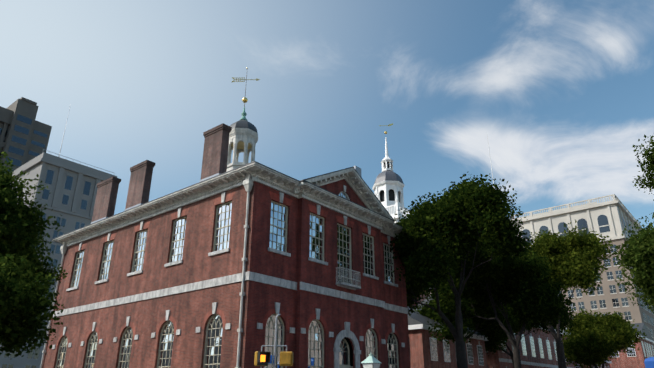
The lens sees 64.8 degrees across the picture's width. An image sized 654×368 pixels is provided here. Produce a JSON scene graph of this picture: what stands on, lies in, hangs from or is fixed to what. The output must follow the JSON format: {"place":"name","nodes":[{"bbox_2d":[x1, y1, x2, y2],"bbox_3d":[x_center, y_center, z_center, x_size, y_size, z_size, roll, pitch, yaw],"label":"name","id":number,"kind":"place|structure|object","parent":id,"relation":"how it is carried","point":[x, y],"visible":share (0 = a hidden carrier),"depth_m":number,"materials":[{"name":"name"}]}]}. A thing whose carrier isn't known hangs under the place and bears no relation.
{"place":"outdoors","nodes":[
{"label":"outdoors","id":0,"kind":"place"},
{"bbox_2d":[0,97,51,173],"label":"concrete tower","id":1,"kind":"structure","parent":0,"point":[24,107],"depth_m":211.42,"materials":[{"name":"grey concrete"}]},
{"bbox_2d":[42,181,254,367],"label":"brick wall","id":2,"kind":"structure","parent":0,"point":[189,310],"depth_m":30.28,"materials":[{"name":"red brick"}]},
{"bbox_2d":[56,192,234,346],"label":"window lintels","id":3,"kind":"structure","parent":2,"relation":"attached to","point":[217,201],"depth_m":31.09,"materials":[{"name":"red brick"}]},
{"bbox_2d":[52,185,407,367],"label":"stone trim","id":4,"kind":"structure","parent":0,"point":[270,280],"depth_m":30.11,"materials":[{"name":"grey stone"}]},
{"bbox_2d":[231,141,251,149],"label":"cupola interior","id":5,"kind":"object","parent":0,"point":[240,145],"depth_m":42.35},
{"bbox_2d":[232,77,259,81],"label":"weather vane","id":6,"kind":"object","parent":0,"point":[242,79],"visible":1,"depth_m":44.57,"materials":[{"name":"metal"}]},
{"bbox_2d":[254,351,292,365],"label":"yellow signal heads","id":7,"kind":"object","parent":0,"point":[286,358],"visible":0.75,"depth_m":18.70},
{"bbox_2d":[257,351,293,365],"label":"black signal faces","id":8,"kind":"object","parent":7,"relation":"attached to","point":[267,357],"visible":0.54,"depth_m":18.77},
{"bbox_2d":[260,355,264,361],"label":"signal lamps","id":9,"kind":"object","parent":8,"relation":"in","point":[262,358],"visible":0.5,"depth_m":18.74,"materials":[{"name":"yellow plastic"}]},
{"bbox_2d":[0,0,653,227],"label":"sky","id":10,"kind":"structure","parent":0,"point":[561,92],"materials":[{"name":"blue"}]},
{"bbox_2d":[244,179,410,367],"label":"brick wall","id":11,"kind":"structure","parent":0,"point":[298,306],"depth_m":29.39,"materials":[{"name":"red brick"}]},
{"bbox_2d":[55,200,398,367],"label":"window frames","id":12,"kind":"structure","parent":11,"relation":"in","point":[273,328],"depth_m":30.87,"materials":[{"name":"white wood"}]},
{"bbox_2d":[56,193,396,367],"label":"window glass","id":13,"kind":"object","parent":12,"relation":"in","point":[343,358],"visible":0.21,"depth_m":30.41,"materials":[{"name":"clear glass"}]},
{"bbox_2d":[363,363,379,367],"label":"lamp glass","id":14,"kind":"object","parent":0,"point":[371,365],"visible":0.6,"depth_m":23.52,"materials":[{"name":"white glass"}]},
{"bbox_2d":[361,353,380,362],"bbox_3d":[2.044,8.049,23.868,0.720,0.500,0.720,-17,-28,36],"label":"lamp cap","id":15,"kind":"object","parent":14,"relation":"on","point":[370,359],"visible":0.96,"depth_m":23.69,"materials":[{"name":"metal"}]},
{"bbox_2d":[372,137,409,222],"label":"steeple","id":16,"kind":"object","parent":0,"point":[392,207],"depth_m":92.55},
{"bbox_2d":[374,170,403,183],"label":"dome roof","id":17,"kind":"structure","parent":16,"relation":"attached to","point":[389,175],"depth_m":93.57,"materials":[{"name":"grey metal"}]},
{"bbox_2d":[512,220,617,367],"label":"tree","id":18,"kind":"object","parent":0,"point":[577,257],"depth_m":51.31,"materials":[{"name":"green plant"}]},
{"bbox_3d":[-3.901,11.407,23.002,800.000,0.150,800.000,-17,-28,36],"label":"pavements","id":19,"kind":"structure","parent":0,"visible":0},
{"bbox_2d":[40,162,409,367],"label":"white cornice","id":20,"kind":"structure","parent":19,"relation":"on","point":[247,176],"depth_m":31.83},
{"bbox_2d":[52,161,405,239],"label":"roof cornice","id":21,"kind":"structure","parent":20,"relation":"on","point":[269,168],"depth_m":31.89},
{"bbox_2d":[92,123,231,221],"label":"chimneys","id":22,"kind":"object","parent":21,"relation":"on","point":[215,150],"visible":0.5,"depth_m":36.21,"materials":[{"name":"red brick"}]},
{"bbox_2d":[91,166,361,223],"bbox_3d":[-7.875,1.233,40.695,15.100,6.458,15.530,-17,-28,36],"label":"flashing","id":23,"kind":"object","parent":21,"relation":"on","point":[358,169],"visible":0.08,"depth_m":36.46,"materials":[{"name":"grey metal"}]},
{"bbox_2d":[78,218,389,365],"bbox_3d":[-7.445,10.430,37.151,20.600,12.050,14.200,-17,-28,36],"label":"door surround","id":24,"kind":"object","parent":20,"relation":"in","point":[351,351],"depth_m":31.40,"materials":[{"name":"grey stone"}]},
{"bbox_2d":[226,128,257,171],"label":"cupola","id":25,"kind":"object","parent":20,"relation":"on","point":[246,136],"visible":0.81,"depth_m":41.31,"materials":[{"name":"white paint"}]},
{"bbox_2d":[230,120,256,131],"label":"dome roof","id":26,"kind":"structure","parent":25,"relation":"on","point":[243,124],"depth_m":41.74,"materials":[{"name":"grey metal"}]},
{"bbox_2d":[240,107,247,120],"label":"finial","id":27,"kind":"object","parent":26,"relation":"on","point":[243,114],"visible":0.83,"depth_m":43.09,"materials":[{"name":"green metal"}]},
{"bbox_2d":[263,191,400,344],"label":"window lintels","id":28,"kind":"structure","parent":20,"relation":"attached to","point":[288,202],"depth_m":30.52,"materials":[{"name":"red brick"}]},
{"bbox_2d":[260,314,286,367],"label":"signal pole","id":29,"kind":"object","parent":19,"relation":"on","point":[275,345],"visible":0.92,"depth_m":18.98,"materials":[{"name":"grey metal"}]},
{"bbox_2d":[408,323,653,367],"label":"white trim","id":30,"kind":"structure","parent":19,"relation":"on","point":[421,326],"depth_m":55.49,"materials":[{"name":"paint"}]},
{"bbox_2d":[407,296,653,360],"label":"roofs","id":31,"kind":"structure","parent":30,"relation":"on","point":[415,318],"depth_m":52.82,"materials":[{"name":"stone"}]},
{"bbox_2d":[430,333,653,367],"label":"glass","id":32,"kind":"object","parent":30,"relation":"on","point":[503,346],"visible":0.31,"depth_m":68.59,"materials":[{"name":"grey glass"}]},
{"bbox_2d":[432,333,651,367],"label":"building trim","id":33,"kind":"structure","parent":30,"relation":"on","point":[527,363],"depth_m":69.72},
{"bbox_3d":[15.817,4.205,21.325,4.512,12.165,4.468,-17,-28,36],"label":"tree wood","id":34,"kind":"object","parent":19,"relation":"on","visible":0},
{"bbox_2d":[609,134,653,313],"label":"tree","id":35,"kind":"object","parent":34,"relation":"attached to","point":[637,255],"visible":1,"depth_m":22.26,"materials":[{"name":"green plant"}]},
{"bbox_3d":[-15.384,4.163,18.820,5.989,10.342,9.039,-17,-28,36],"label":"tree wood","id":36,"kind":"object","parent":19,"relation":"on","visible":0},
{"bbox_2d":[0,252,64,359],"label":"tree","id":37,"kind":"object","parent":36,"relation":"attached to","point":[24,303],"visible":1,"depth_m":15.86,"materials":[{"name":"green plant"}]},
{"bbox_2d":[0,149,67,288],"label":"tree","id":38,"kind":"object","parent":36,"relation":"attached to","point":[22,233],"visible":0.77,"depth_m":19.99,"materials":[{"name":"green plant"}]},
{"label":"ground","id":39,"kind":"structure","parent":0,"visible":0},
{"bbox_2d":[0,152,116,367],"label":"office building","id":40,"kind":"structure","parent":39,"relation":"on","point":[71,212],"depth_m":160.58,"materials":[{"name":"concrete"}]},
{"bbox_2d":[2,170,90,367],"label":"windows","id":41,"kind":"structure","parent":40,"relation":"attached to","point":[68,183],"depth_m":158.33,"materials":[{"name":"grey glass"}]},
{"bbox_2d":[43,108,114,173],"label":"grey block rail","id":42,"kind":"object","parent":40,"relation":"on","point":[70,158],"visible":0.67,"depth_m":175.60,"materials":[{"name":"grey metal"}]},
{"bbox_2d":[408,329,487,367],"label":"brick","id":43,"kind":"object","parent":39,"relation":"on","point":[419,344],"visible":0.09,"depth_m":47.87,"materials":[{"name":"red brick"}]},
{"bbox_2d":[390,172,534,367],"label":"tree","id":44,"kind":"object","parent":39,"relation":"on","point":[437,242],"depth_m":34.96,"materials":[{"name":"green plant"}]},
{"bbox_2d":[414,278,518,341],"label":"tree","id":45,"kind":"object","parent":39,"relation":"on","point":[492,328],"depth_m":53.43,"materials":[{"name":"green plant"}]},
{"bbox_2d":[426,243,580,367],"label":"tree","id":46,"kind":"object","parent":39,"relation":"on","point":[531,297],"depth_m":43.46,"materials":[{"name":"green plant"}]},
{"bbox_2d":[470,303,579,367],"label":"tree","id":47,"kind":"object","parent":39,"relation":"on","point":[490,345],"depth_m":59.59,"materials":[{"name":"green plant"}]},
{"bbox_2d":[486,327,574,367],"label":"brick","id":48,"kind":"object","parent":39,"relation":"on","point":[493,361],"visible":0.15,"depth_m":70.59,"materials":[{"name":"red brick"}]},
{"bbox_2d":[430,194,653,345],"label":"building","id":49,"kind":"structure","parent":39,"relation":"on","point":[615,210],"depth_m":149.41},
{"bbox_2d":[575,362,609,367],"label":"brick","id":50,"kind":"object","parent":39,"relation":"on","point":[596,364],"depth_m":95.58,"materials":[{"name":"red brick"}]},
{"bbox_2d":[555,308,646,367],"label":"tree","id":51,"kind":"object","parent":39,"relation":"on","point":[592,339],"depth_m":62.54,"materials":[{"name":"green plant"}]},
{"bbox_2d":[608,338,653,367],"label":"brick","id":52,"kind":"object","parent":39,"relation":"on","point":[622,360],"depth_m":102.20,"materials":[{"name":"red brick"}]},
{"bbox_3d":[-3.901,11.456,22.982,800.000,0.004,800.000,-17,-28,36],"label":"roads","id":53,"kind":"structure","parent":0,"visible":0},
{"bbox_2d":[644,357,653,367],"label":"blue vehicle","id":54,"kind":"object","parent":53,"relation":"on","point":[649,362],"visible":1,"depth_m":26.32,"materials":[{"name":"blue metal"}]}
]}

